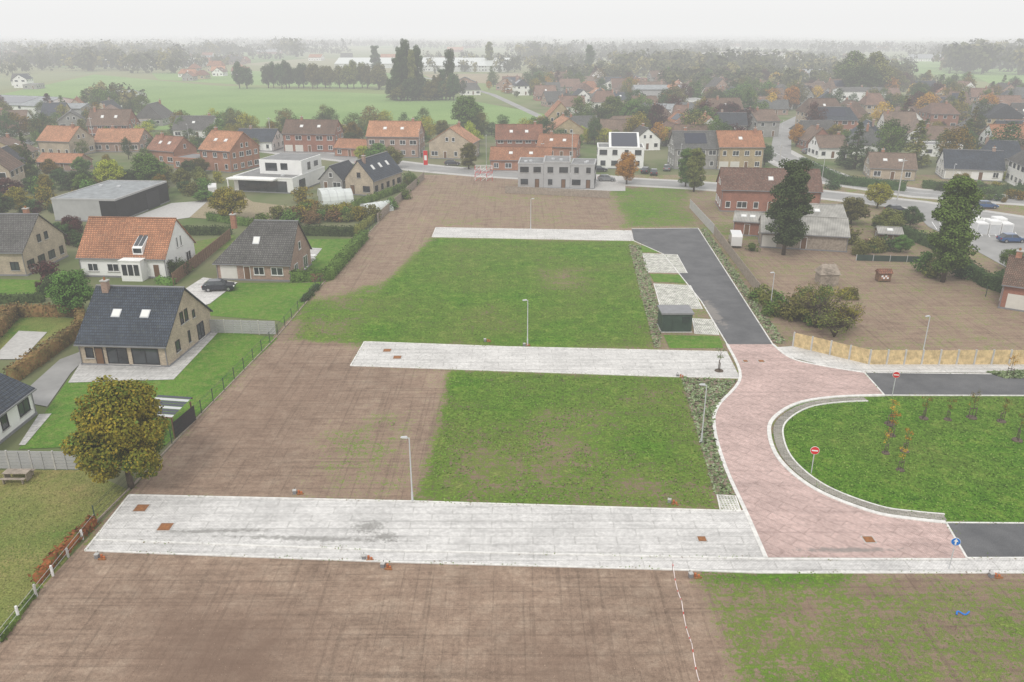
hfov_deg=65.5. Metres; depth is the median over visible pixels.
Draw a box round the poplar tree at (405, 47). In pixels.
[400,38,409,78]
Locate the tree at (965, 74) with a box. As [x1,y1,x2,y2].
[960,72,976,79]
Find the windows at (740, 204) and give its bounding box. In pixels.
[715,177,781,208]
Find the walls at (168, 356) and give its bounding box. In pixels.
[78,290,213,366]
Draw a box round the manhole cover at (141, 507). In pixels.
[131,504,150,511]
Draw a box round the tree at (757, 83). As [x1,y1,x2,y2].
[749,78,762,90]
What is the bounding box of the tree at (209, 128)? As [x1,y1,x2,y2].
[202,124,220,138]
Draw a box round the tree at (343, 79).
[338,64,353,88]
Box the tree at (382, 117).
[373,112,389,120]
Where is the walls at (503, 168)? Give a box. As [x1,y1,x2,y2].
[490,161,517,170]
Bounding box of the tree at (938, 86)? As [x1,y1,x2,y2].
[929,81,946,90]
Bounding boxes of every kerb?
[84,227,1023,573]
[642,253,687,272]
[653,283,702,308]
[692,318,718,334]
[716,494,740,509]
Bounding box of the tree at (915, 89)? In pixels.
[904,87,928,104]
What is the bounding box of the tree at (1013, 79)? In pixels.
[1007,76,1019,85]
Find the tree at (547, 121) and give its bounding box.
[538,116,555,133]
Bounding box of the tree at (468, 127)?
[464,120,475,133]
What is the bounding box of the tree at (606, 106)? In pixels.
[596,102,615,116]
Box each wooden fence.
[171,229,230,285]
[310,274,323,281]
[377,172,424,221]
[713,225,772,303]
[792,332,1023,364]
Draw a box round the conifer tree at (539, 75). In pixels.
[532,73,544,86]
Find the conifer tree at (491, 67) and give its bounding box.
[486,66,494,84]
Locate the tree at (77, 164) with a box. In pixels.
[69,156,92,170]
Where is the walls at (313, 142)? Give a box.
[282,121,343,152]
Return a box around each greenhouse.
[334,57,394,67]
[421,57,512,71]
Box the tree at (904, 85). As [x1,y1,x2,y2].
[898,76,909,91]
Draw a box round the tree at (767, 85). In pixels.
[756,80,777,92]
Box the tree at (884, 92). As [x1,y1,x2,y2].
[879,87,890,101]
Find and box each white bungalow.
[0,373,37,443]
[238,125,283,150]
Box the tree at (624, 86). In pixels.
[619,76,634,94]
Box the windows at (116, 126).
[89,118,138,135]
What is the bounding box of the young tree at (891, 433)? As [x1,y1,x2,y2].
[886,412,900,437]
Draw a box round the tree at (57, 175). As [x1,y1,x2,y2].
[49,168,68,183]
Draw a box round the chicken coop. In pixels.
[875,269,892,281]
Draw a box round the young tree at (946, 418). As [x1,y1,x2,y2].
[944,398,957,420]
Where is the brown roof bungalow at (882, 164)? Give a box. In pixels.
[863,147,917,180]
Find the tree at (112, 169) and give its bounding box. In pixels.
[92,159,126,181]
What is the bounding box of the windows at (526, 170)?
[520,167,540,184]
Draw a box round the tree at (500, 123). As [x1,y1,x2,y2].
[491,120,506,138]
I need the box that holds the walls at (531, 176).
[518,164,543,187]
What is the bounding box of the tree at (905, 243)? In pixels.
[889,234,914,252]
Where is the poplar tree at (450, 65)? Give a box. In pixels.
[443,48,454,98]
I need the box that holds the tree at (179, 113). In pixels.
[169,110,183,122]
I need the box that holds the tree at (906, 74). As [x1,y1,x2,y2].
[901,72,913,91]
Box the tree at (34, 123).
[26,118,46,132]
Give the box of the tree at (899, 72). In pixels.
[882,66,903,87]
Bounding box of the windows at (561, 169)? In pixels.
[543,163,570,184]
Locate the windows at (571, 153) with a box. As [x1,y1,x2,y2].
[552,140,579,155]
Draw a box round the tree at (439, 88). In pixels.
[436,80,446,99]
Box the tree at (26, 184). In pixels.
[20,175,38,189]
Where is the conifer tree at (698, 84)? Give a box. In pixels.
[692,81,703,98]
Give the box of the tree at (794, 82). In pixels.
[785,79,801,90]
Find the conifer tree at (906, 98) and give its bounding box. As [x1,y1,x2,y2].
[900,95,910,110]
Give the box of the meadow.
[0,470,129,629]
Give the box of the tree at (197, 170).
[190,166,206,181]
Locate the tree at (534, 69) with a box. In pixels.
[527,67,541,77]
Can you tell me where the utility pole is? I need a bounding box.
[897,158,907,200]
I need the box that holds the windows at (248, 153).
[202,142,258,169]
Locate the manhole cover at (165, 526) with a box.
[155,523,174,530]
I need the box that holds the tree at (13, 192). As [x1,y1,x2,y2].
[2,186,33,207]
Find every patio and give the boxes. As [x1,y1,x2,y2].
[0,331,46,358]
[19,413,51,444]
[68,332,216,382]
[310,248,321,261]
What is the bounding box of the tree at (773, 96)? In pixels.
[766,92,777,101]
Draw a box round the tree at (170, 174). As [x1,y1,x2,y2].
[163,168,172,181]
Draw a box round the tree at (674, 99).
[663,94,683,104]
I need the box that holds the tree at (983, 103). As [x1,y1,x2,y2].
[972,97,996,114]
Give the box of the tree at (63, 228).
[53,222,75,240]
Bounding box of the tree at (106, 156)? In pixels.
[102,154,111,161]
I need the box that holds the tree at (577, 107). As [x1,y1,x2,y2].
[568,95,594,115]
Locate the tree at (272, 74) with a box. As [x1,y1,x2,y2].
[267,61,276,87]
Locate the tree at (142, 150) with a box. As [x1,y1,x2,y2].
[138,147,147,156]
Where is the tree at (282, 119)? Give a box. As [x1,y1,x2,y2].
[278,116,285,127]
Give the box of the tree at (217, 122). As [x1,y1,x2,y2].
[211,118,227,130]
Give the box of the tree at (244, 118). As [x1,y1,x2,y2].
[235,112,257,127]
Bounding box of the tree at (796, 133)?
[788,123,805,145]
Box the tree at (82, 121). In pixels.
[75,118,87,130]
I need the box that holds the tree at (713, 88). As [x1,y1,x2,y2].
[702,86,716,97]
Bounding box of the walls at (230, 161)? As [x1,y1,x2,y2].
[199,133,259,172]
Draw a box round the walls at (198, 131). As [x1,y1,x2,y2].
[173,117,215,137]
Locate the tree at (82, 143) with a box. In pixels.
[74,140,89,152]
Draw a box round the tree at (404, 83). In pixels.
[397,78,416,100]
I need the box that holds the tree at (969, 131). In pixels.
[959,129,976,148]
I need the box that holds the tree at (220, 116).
[214,111,227,127]
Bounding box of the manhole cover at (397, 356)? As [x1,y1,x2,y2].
[392,355,401,358]
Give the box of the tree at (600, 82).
[595,77,606,87]
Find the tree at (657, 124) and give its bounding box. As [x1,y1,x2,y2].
[650,122,668,140]
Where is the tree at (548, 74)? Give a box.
[540,71,557,81]
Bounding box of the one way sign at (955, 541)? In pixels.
[948,538,960,568]
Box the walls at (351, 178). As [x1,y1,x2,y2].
[345,161,401,195]
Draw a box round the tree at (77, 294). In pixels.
[44,269,93,313]
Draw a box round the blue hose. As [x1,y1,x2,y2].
[956,611,969,614]
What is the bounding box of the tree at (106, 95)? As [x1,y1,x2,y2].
[98,88,120,105]
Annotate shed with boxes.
[36,152,93,171]
[50,180,169,221]
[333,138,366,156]
[733,210,762,236]
[785,203,846,217]
[873,226,903,244]
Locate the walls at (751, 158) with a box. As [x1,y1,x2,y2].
[717,139,763,169]
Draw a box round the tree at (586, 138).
[582,130,592,143]
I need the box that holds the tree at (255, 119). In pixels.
[242,115,259,127]
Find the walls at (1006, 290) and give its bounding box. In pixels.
[998,286,1023,311]
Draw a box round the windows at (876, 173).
[863,158,910,177]
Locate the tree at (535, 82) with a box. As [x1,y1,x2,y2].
[529,77,540,90]
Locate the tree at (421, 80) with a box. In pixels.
[416,75,426,92]
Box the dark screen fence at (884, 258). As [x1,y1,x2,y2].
[856,255,920,261]
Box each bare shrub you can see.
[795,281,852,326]
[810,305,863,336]
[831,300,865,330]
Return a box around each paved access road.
[89,496,1023,570]
[352,342,738,377]
[433,228,633,239]
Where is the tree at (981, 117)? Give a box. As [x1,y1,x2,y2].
[969,113,989,135]
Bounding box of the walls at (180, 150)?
[148,138,196,164]
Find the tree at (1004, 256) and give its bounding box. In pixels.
[999,248,1023,265]
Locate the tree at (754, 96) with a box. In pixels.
[740,90,761,108]
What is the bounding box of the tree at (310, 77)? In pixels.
[304,63,317,88]
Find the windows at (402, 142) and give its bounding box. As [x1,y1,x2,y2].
[369,129,424,154]
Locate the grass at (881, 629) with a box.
[328,422,1023,681]
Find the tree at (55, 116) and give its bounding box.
[50,112,60,124]
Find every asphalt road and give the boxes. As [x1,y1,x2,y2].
[632,228,771,343]
[866,373,1023,394]
[948,523,1023,556]
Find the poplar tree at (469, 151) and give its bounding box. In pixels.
[459,143,476,168]
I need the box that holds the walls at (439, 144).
[429,128,479,158]
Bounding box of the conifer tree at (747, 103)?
[741,90,754,108]
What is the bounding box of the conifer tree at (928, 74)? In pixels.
[921,70,932,80]
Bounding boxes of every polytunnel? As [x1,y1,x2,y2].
[317,186,341,195]
[318,188,353,204]
[359,200,393,213]
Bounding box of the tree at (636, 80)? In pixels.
[623,77,639,96]
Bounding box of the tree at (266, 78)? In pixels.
[260,63,275,87]
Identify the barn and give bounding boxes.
[758,213,850,251]
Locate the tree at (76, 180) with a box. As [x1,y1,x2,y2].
[70,173,95,189]
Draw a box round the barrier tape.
[672,565,699,681]
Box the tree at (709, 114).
[691,106,720,119]
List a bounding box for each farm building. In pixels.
[211,56,245,64]
[256,49,282,53]
[308,54,323,60]
[340,53,352,56]
[380,54,394,56]
[447,47,463,51]
[462,44,475,47]
[907,54,932,60]
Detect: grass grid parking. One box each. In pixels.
[643,253,686,272]
[655,284,701,308]
[693,318,717,333]
[718,495,738,509]
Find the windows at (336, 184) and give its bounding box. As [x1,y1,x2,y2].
[328,172,345,187]
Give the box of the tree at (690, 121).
[680,109,711,128]
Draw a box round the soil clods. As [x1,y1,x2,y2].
[0,353,771,681]
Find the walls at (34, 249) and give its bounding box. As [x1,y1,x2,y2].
[0,216,68,275]
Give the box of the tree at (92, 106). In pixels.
[82,102,101,118]
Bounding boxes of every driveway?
[31,352,80,405]
[186,277,236,304]
[551,174,624,190]
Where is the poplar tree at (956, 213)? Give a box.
[927,174,984,282]
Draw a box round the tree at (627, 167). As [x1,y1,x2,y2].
[614,151,638,183]
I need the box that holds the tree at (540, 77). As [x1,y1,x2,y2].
[532,72,546,81]
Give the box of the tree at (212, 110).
[208,108,220,119]
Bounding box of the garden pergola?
[153,395,195,437]
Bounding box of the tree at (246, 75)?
[237,66,253,88]
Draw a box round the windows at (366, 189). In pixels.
[356,172,400,192]
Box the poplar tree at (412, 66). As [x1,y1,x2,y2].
[407,49,416,99]
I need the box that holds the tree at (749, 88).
[742,86,757,98]
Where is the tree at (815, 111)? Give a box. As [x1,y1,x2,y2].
[802,101,828,119]
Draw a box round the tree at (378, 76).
[369,67,387,89]
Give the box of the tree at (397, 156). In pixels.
[381,145,404,163]
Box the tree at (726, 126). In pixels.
[715,121,732,129]
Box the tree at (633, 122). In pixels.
[622,116,644,131]
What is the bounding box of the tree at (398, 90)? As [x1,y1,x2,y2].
[389,84,405,100]
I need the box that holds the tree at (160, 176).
[151,173,169,188]
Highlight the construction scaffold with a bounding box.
[475,165,492,180]
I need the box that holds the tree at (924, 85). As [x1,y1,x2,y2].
[907,82,929,94]
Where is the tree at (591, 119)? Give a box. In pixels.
[587,114,600,131]
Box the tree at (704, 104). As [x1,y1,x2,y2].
[690,100,724,118]
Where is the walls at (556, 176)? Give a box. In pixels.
[543,163,569,187]
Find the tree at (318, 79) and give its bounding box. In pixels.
[312,64,322,87]
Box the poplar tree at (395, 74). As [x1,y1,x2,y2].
[390,57,400,100]
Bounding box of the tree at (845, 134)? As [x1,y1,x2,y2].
[841,129,851,136]
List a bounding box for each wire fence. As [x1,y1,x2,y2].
[0,514,93,642]
[92,218,378,521]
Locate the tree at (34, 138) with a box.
[29,131,40,147]
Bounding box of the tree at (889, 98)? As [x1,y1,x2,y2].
[883,93,895,107]
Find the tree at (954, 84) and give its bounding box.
[947,80,961,89]
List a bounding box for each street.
[36,147,1023,217]
[424,77,795,153]
[768,150,1023,205]
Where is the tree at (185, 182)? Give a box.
[176,180,191,189]
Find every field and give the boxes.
[152,71,391,87]
[297,49,532,58]
[424,73,544,83]
[737,45,928,55]
[890,61,1023,80]
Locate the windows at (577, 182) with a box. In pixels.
[571,162,596,185]
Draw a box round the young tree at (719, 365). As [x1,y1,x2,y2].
[715,347,726,371]
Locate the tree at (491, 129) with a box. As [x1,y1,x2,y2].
[486,122,494,134]
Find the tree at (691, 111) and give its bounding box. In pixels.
[680,106,714,123]
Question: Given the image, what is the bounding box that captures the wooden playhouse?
[814,262,840,285]
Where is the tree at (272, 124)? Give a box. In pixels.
[264,120,275,127]
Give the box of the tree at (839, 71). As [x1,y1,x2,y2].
[832,50,866,86]
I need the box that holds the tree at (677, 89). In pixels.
[668,85,684,98]
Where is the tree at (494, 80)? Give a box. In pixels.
[487,71,499,86]
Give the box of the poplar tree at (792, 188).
[764,158,814,254]
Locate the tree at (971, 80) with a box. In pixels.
[961,76,976,83]
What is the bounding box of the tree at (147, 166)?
[130,152,166,179]
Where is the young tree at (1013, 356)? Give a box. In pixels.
[1007,353,1019,377]
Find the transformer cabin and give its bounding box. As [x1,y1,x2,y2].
[657,305,693,332]
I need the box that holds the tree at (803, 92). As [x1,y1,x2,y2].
[792,82,809,107]
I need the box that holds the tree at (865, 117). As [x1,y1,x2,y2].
[858,113,873,124]
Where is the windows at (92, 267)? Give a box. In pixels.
[87,235,191,271]
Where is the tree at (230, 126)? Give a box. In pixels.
[222,123,239,130]
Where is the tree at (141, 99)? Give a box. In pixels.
[130,94,149,112]
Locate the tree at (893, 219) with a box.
[872,207,906,226]
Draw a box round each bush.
[14,202,23,211]
[23,199,39,212]
[27,176,37,193]
[27,260,59,281]
[29,207,40,212]
[34,182,56,201]
[34,281,42,292]
[35,200,43,209]
[37,282,48,294]
[39,280,54,294]
[43,198,51,209]
[47,202,53,212]
[64,232,82,245]
[67,229,80,244]
[69,231,82,247]
[79,179,95,187]
[164,165,175,176]
[166,259,177,275]
[173,262,186,275]
[175,257,189,273]
[181,180,200,196]
[191,190,213,200]
[194,173,214,185]
[195,177,210,191]
[212,170,224,182]
[246,212,275,223]
[268,204,286,218]
[268,206,283,218]
[280,207,301,222]
[289,205,306,221]
[291,186,312,201]
[295,203,311,220]
[296,202,312,208]
[301,210,321,223]
[302,199,321,209]
[305,204,319,219]
[316,209,325,219]
[318,204,329,212]
[323,207,344,221]
[327,203,342,221]
[336,201,350,207]
[340,206,355,221]
[341,211,355,221]
[350,206,366,220]
[352,206,368,218]
[363,204,381,218]
[382,196,398,208]
[399,187,412,199]
[402,170,414,182]
[403,176,411,184]
[409,174,419,184]
[744,242,760,251]
[746,283,770,302]
[748,288,761,301]
[757,290,777,306]
[761,298,783,316]
[762,300,785,317]
[768,289,778,296]
[772,291,787,305]
[779,292,813,321]
[791,287,807,297]
[792,285,813,301]
[803,311,830,326]
[813,284,833,303]
[823,178,841,189]
[827,306,853,327]
[834,285,857,300]
[838,286,857,294]
[848,226,863,244]
[850,239,873,254]
[851,245,863,254]
[869,236,885,252]
[869,236,888,251]
[880,234,896,251]
[910,251,935,272]
[918,257,949,278]
[932,181,944,190]
[948,263,975,279]
[979,186,991,194]
[984,194,997,199]
[986,188,997,197]
[994,193,1004,200]
[1004,188,1018,198]
[1015,190,1023,199]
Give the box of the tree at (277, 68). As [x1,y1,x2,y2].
[273,62,288,88]
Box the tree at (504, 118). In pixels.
[495,114,508,123]
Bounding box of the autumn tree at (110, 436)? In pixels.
[59,375,169,488]
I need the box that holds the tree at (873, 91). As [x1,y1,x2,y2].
[861,87,878,97]
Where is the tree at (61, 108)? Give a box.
[54,103,68,116]
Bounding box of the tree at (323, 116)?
[311,113,329,118]
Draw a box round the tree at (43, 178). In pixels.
[36,174,53,194]
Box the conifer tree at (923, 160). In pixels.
[902,120,932,165]
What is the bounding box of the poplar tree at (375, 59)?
[369,45,381,68]
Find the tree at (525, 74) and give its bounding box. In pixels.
[519,71,533,87]
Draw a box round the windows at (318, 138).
[286,127,342,149]
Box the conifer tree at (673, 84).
[668,80,675,91]
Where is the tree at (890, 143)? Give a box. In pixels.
[872,122,906,152]
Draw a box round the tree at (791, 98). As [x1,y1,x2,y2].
[783,85,800,109]
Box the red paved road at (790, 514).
[716,344,964,557]
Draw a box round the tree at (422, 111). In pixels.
[417,106,429,121]
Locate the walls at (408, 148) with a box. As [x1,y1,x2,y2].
[366,124,424,157]
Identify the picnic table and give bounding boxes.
[0,469,34,483]
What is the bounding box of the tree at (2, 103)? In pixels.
[0,100,12,109]
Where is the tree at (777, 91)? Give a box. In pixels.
[765,87,778,93]
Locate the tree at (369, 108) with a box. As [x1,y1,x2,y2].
[360,105,379,126]
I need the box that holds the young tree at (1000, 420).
[996,397,1011,423]
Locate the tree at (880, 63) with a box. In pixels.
[852,51,897,86]
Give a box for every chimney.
[21,206,29,212]
[99,277,109,292]
[229,212,236,228]
[361,154,365,163]
[1015,248,1023,257]
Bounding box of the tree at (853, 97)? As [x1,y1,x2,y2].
[848,93,858,101]
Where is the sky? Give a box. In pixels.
[0,0,1023,34]
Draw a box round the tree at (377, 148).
[364,143,385,156]
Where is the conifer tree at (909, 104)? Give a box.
[901,99,914,111]
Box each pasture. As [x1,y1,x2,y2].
[0,71,99,89]
[0,74,543,129]
[977,77,1023,84]
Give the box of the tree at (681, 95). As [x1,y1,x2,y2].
[674,91,688,101]
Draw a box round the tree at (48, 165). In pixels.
[39,158,59,173]
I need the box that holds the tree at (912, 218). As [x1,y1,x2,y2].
[901,206,925,226]
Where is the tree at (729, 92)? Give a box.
[723,86,744,98]
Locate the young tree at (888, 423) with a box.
[884,399,899,425]
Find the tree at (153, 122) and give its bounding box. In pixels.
[142,120,157,131]
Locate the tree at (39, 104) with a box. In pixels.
[33,100,42,114]
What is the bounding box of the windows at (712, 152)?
[668,139,716,165]
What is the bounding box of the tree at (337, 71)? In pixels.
[331,65,343,87]
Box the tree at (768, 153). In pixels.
[763,143,776,164]
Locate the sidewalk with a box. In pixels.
[778,346,1023,372]
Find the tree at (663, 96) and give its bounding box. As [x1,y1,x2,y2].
[658,94,670,102]
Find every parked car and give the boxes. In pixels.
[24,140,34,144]
[201,278,235,291]
[444,159,459,165]
[596,165,607,171]
[597,174,615,181]
[641,166,650,173]
[650,168,657,174]
[663,164,670,170]
[801,148,807,153]
[884,204,908,211]
[974,200,998,208]
[996,233,1023,242]
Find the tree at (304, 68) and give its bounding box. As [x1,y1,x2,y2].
[297,62,308,87]
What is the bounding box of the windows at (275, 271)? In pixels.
[253,241,308,275]
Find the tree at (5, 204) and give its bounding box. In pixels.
[0,192,16,212]
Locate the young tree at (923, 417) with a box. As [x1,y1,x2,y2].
[919,396,932,419]
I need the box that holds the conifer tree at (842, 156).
[834,135,852,165]
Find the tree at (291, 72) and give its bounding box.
[284,62,293,87]
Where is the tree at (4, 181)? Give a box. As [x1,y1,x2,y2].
[0,177,23,195]
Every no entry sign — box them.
[810,446,819,472]
[892,372,899,395]
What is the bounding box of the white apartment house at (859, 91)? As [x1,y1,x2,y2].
[832,87,886,101]
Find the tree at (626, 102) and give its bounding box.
[615,100,634,110]
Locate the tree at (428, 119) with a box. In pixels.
[418,115,438,134]
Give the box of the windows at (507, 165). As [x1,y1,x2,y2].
[494,163,511,167]
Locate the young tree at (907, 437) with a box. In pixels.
[900,427,913,452]
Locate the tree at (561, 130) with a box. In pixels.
[553,128,567,133]
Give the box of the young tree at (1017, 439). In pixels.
[1011,413,1023,442]
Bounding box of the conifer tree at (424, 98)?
[418,85,434,100]
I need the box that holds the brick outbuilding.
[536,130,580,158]
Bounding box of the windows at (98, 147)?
[95,135,147,149]
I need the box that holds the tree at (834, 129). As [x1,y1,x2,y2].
[826,124,843,134]
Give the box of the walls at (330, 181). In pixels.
[320,167,345,188]
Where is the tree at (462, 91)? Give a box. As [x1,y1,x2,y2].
[458,79,466,95]
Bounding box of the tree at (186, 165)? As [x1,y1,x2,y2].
[179,159,195,172]
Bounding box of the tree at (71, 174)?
[67,168,91,183]
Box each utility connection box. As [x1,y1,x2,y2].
[94,552,105,559]
[292,487,303,494]
[361,554,373,559]
[380,560,391,569]
[668,498,677,505]
[688,571,701,578]
[988,570,1002,578]
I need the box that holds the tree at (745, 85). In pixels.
[738,83,754,96]
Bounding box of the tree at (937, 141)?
[933,129,956,157]
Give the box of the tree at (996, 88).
[991,84,1004,94]
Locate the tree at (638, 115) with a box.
[625,111,651,128]
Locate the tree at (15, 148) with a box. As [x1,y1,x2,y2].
[8,144,27,156]
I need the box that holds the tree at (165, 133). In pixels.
[154,130,172,136]
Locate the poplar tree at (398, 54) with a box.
[395,46,403,99]
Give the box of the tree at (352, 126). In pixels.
[343,121,363,138]
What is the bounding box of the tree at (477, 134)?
[469,128,483,142]
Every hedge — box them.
[0,292,46,303]
[0,301,20,336]
[0,302,84,321]
[0,582,42,641]
[2,319,82,380]
[28,513,100,583]
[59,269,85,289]
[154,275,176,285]
[183,224,232,235]
[204,211,254,226]
[289,229,368,282]
[300,224,354,236]
[350,182,406,206]
[353,213,376,234]
[799,157,907,190]
[871,215,1002,292]
[921,180,1023,193]
[991,268,1005,278]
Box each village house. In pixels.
[0,108,32,121]
[0,121,29,135]
[0,132,39,161]
[0,147,25,187]
[1,145,25,162]
[10,73,29,85]
[12,73,33,87]
[22,83,44,88]
[40,100,71,121]
[56,109,86,126]
[71,96,83,102]
[97,97,123,108]
[103,103,118,108]
[136,99,175,125]
[139,119,150,127]
[177,68,197,76]
[181,71,197,80]
[187,63,201,70]
[195,69,210,78]
[202,51,213,54]
[206,60,225,71]
[210,65,227,73]
[212,67,227,75]
[242,56,250,62]
[455,77,477,92]
[460,81,480,94]
[496,76,513,89]
[502,74,519,81]
[511,79,529,94]
[533,83,556,100]
[541,81,560,90]
[541,91,569,106]
[543,112,589,141]
[544,100,569,124]
[552,70,568,80]
[553,88,570,102]
[558,94,584,112]
[559,78,580,90]
[559,114,598,132]
[568,81,593,94]
[572,88,589,102]
[582,80,596,88]
[583,76,595,82]
[589,68,603,78]
[589,87,603,94]
[590,88,614,108]
[597,78,609,88]
[599,119,627,142]
[601,77,621,79]
[609,78,628,91]
[610,115,640,122]
[613,81,624,91]
[614,90,626,102]
[629,93,657,106]
[632,122,660,149]
[637,79,660,84]
[647,70,662,80]
[653,101,671,123]
[654,121,677,145]
[660,79,668,84]
[667,109,688,122]
[667,124,712,146]
[672,102,688,113]
[672,102,696,109]
[679,98,700,101]
[691,110,716,127]
[701,85,725,93]
[705,77,729,87]
[705,96,743,113]
[716,109,747,129]
[747,106,780,136]
[751,94,783,99]
[756,86,785,93]
[757,97,788,114]
[776,82,787,89]
[789,120,837,130]
[793,83,814,106]
[795,98,841,123]
[796,124,828,148]
[804,81,825,85]
[806,103,858,131]
[807,131,847,158]
[812,85,831,95]
[817,90,834,97]
[824,77,847,91]
[840,96,868,119]
[845,119,885,140]
[846,102,862,121]
[847,122,885,154]
[858,90,887,116]
[874,86,900,94]
[876,108,916,127]
[891,106,919,112]
[904,119,925,142]
[909,79,935,92]
[911,108,923,119]
[914,122,964,143]
[916,141,962,156]
[917,100,960,125]
[929,93,946,103]
[934,86,948,94]
[943,91,970,115]
[955,115,986,129]
[957,80,975,90]
[968,85,993,103]
[970,103,995,116]
[975,93,1021,105]
[977,99,1023,125]
[978,121,1023,146]
[979,135,1021,168]
[993,117,1023,123]
[995,82,1014,92]
[1004,149,1023,185]
[1005,87,1023,98]
[1010,103,1023,111]
[1016,137,1023,149]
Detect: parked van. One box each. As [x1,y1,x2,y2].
[208,183,216,191]
[728,230,742,246]
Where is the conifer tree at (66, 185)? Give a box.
[57,172,71,189]
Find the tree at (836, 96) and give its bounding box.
[825,88,845,102]
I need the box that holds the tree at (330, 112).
[322,107,339,118]
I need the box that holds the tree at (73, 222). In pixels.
[60,215,85,232]
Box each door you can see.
[94,347,104,363]
[152,264,160,276]
[220,265,250,278]
[285,145,311,151]
[350,185,354,193]
[535,179,538,186]
[561,179,565,187]
[586,180,589,187]
[719,161,747,168]
[743,224,749,234]
[761,235,807,248]
[890,171,894,178]
[945,170,983,179]
[1005,293,1023,309]
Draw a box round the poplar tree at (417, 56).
[412,44,422,99]
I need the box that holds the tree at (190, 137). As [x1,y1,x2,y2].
[187,135,197,144]
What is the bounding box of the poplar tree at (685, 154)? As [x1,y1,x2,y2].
[678,148,692,186]
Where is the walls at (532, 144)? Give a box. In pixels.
[496,140,536,146]
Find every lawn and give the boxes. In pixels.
[0,279,52,297]
[0,317,73,349]
[19,330,276,448]
[194,235,235,254]
[208,281,322,322]
[307,238,353,269]
[637,245,656,251]
[650,274,685,282]
[664,335,722,347]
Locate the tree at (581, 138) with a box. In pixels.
[580,134,583,147]
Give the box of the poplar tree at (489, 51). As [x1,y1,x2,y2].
[484,41,493,59]
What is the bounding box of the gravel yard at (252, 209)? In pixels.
[190,190,321,219]
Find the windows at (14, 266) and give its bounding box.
[9,231,64,270]
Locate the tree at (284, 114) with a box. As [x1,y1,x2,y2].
[279,111,290,125]
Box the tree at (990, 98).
[976,92,999,103]
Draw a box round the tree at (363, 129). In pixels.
[360,126,366,138]
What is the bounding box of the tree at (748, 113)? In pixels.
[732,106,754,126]
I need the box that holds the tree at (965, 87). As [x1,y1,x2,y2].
[956,83,973,91]
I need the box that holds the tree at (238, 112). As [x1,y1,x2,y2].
[232,110,242,124]
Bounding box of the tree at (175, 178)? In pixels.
[170,167,192,184]
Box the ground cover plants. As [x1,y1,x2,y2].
[628,228,1023,494]
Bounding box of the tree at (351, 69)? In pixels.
[346,59,360,88]
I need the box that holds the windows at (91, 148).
[41,134,93,152]
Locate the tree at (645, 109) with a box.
[635,105,657,124]
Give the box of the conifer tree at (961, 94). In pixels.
[954,91,970,121]
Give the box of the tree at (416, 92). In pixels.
[406,77,420,100]
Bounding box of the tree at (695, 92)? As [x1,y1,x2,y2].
[686,86,700,97]
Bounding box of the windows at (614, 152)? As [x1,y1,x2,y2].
[597,148,643,165]
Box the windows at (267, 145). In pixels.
[266,134,282,148]
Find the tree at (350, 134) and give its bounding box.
[344,131,359,138]
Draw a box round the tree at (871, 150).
[862,146,874,155]
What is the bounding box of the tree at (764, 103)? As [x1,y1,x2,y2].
[751,100,769,108]
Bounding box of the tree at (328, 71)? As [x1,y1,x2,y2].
[323,66,334,85]
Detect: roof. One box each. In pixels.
[0,213,65,253]
[36,125,94,141]
[73,284,212,348]
[75,216,195,260]
[86,109,140,125]
[94,128,151,142]
[146,134,197,152]
[171,115,216,129]
[197,130,259,151]
[212,219,311,266]
[281,119,343,134]
[318,160,352,180]
[343,151,402,181]
[365,120,424,137]
[427,124,479,143]
[489,146,551,160]
[495,124,542,139]
[518,157,543,164]
[544,156,570,162]
[570,158,596,165]
[597,143,644,148]
[608,132,639,146]
[668,131,718,148]
[715,130,765,147]
[936,149,1005,170]
[1001,254,1023,288]
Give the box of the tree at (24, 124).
[2,112,30,138]
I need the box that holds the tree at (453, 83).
[446,72,460,100]
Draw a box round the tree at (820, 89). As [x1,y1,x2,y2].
[812,85,823,97]
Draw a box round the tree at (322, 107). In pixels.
[316,104,332,117]
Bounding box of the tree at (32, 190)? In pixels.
[28,185,44,194]
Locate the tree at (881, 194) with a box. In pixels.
[865,181,893,207]
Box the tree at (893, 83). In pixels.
[883,76,900,88]
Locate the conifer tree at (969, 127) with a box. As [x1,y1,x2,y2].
[963,119,980,149]
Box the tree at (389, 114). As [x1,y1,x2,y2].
[380,109,392,120]
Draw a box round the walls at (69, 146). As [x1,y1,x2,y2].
[37,127,95,154]
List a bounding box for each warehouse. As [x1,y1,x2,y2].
[0,95,87,116]
[35,103,93,115]
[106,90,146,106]
[631,85,681,97]
[641,103,675,113]
[701,51,801,64]
[802,69,828,77]
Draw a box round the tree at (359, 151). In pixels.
[353,145,367,158]
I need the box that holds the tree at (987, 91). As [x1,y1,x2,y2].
[981,88,999,94]
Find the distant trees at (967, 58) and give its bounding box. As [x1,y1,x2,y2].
[0,36,1023,108]
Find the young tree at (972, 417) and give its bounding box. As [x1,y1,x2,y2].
[966,390,980,419]
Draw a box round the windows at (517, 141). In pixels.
[495,140,536,143]
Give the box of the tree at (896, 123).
[879,117,910,152]
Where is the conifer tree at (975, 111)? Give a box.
[962,106,983,143]
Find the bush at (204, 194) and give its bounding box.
[191,190,213,200]
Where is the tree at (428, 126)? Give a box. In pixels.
[424,123,435,140]
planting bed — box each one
[629,245,660,347]
[681,377,735,494]
[700,228,785,343]
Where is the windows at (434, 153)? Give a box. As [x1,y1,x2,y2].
[431,137,478,156]
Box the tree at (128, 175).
[119,169,136,179]
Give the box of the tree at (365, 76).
[360,63,371,88]
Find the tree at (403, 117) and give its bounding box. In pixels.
[398,112,409,120]
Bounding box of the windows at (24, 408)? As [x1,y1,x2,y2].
[0,397,31,432]

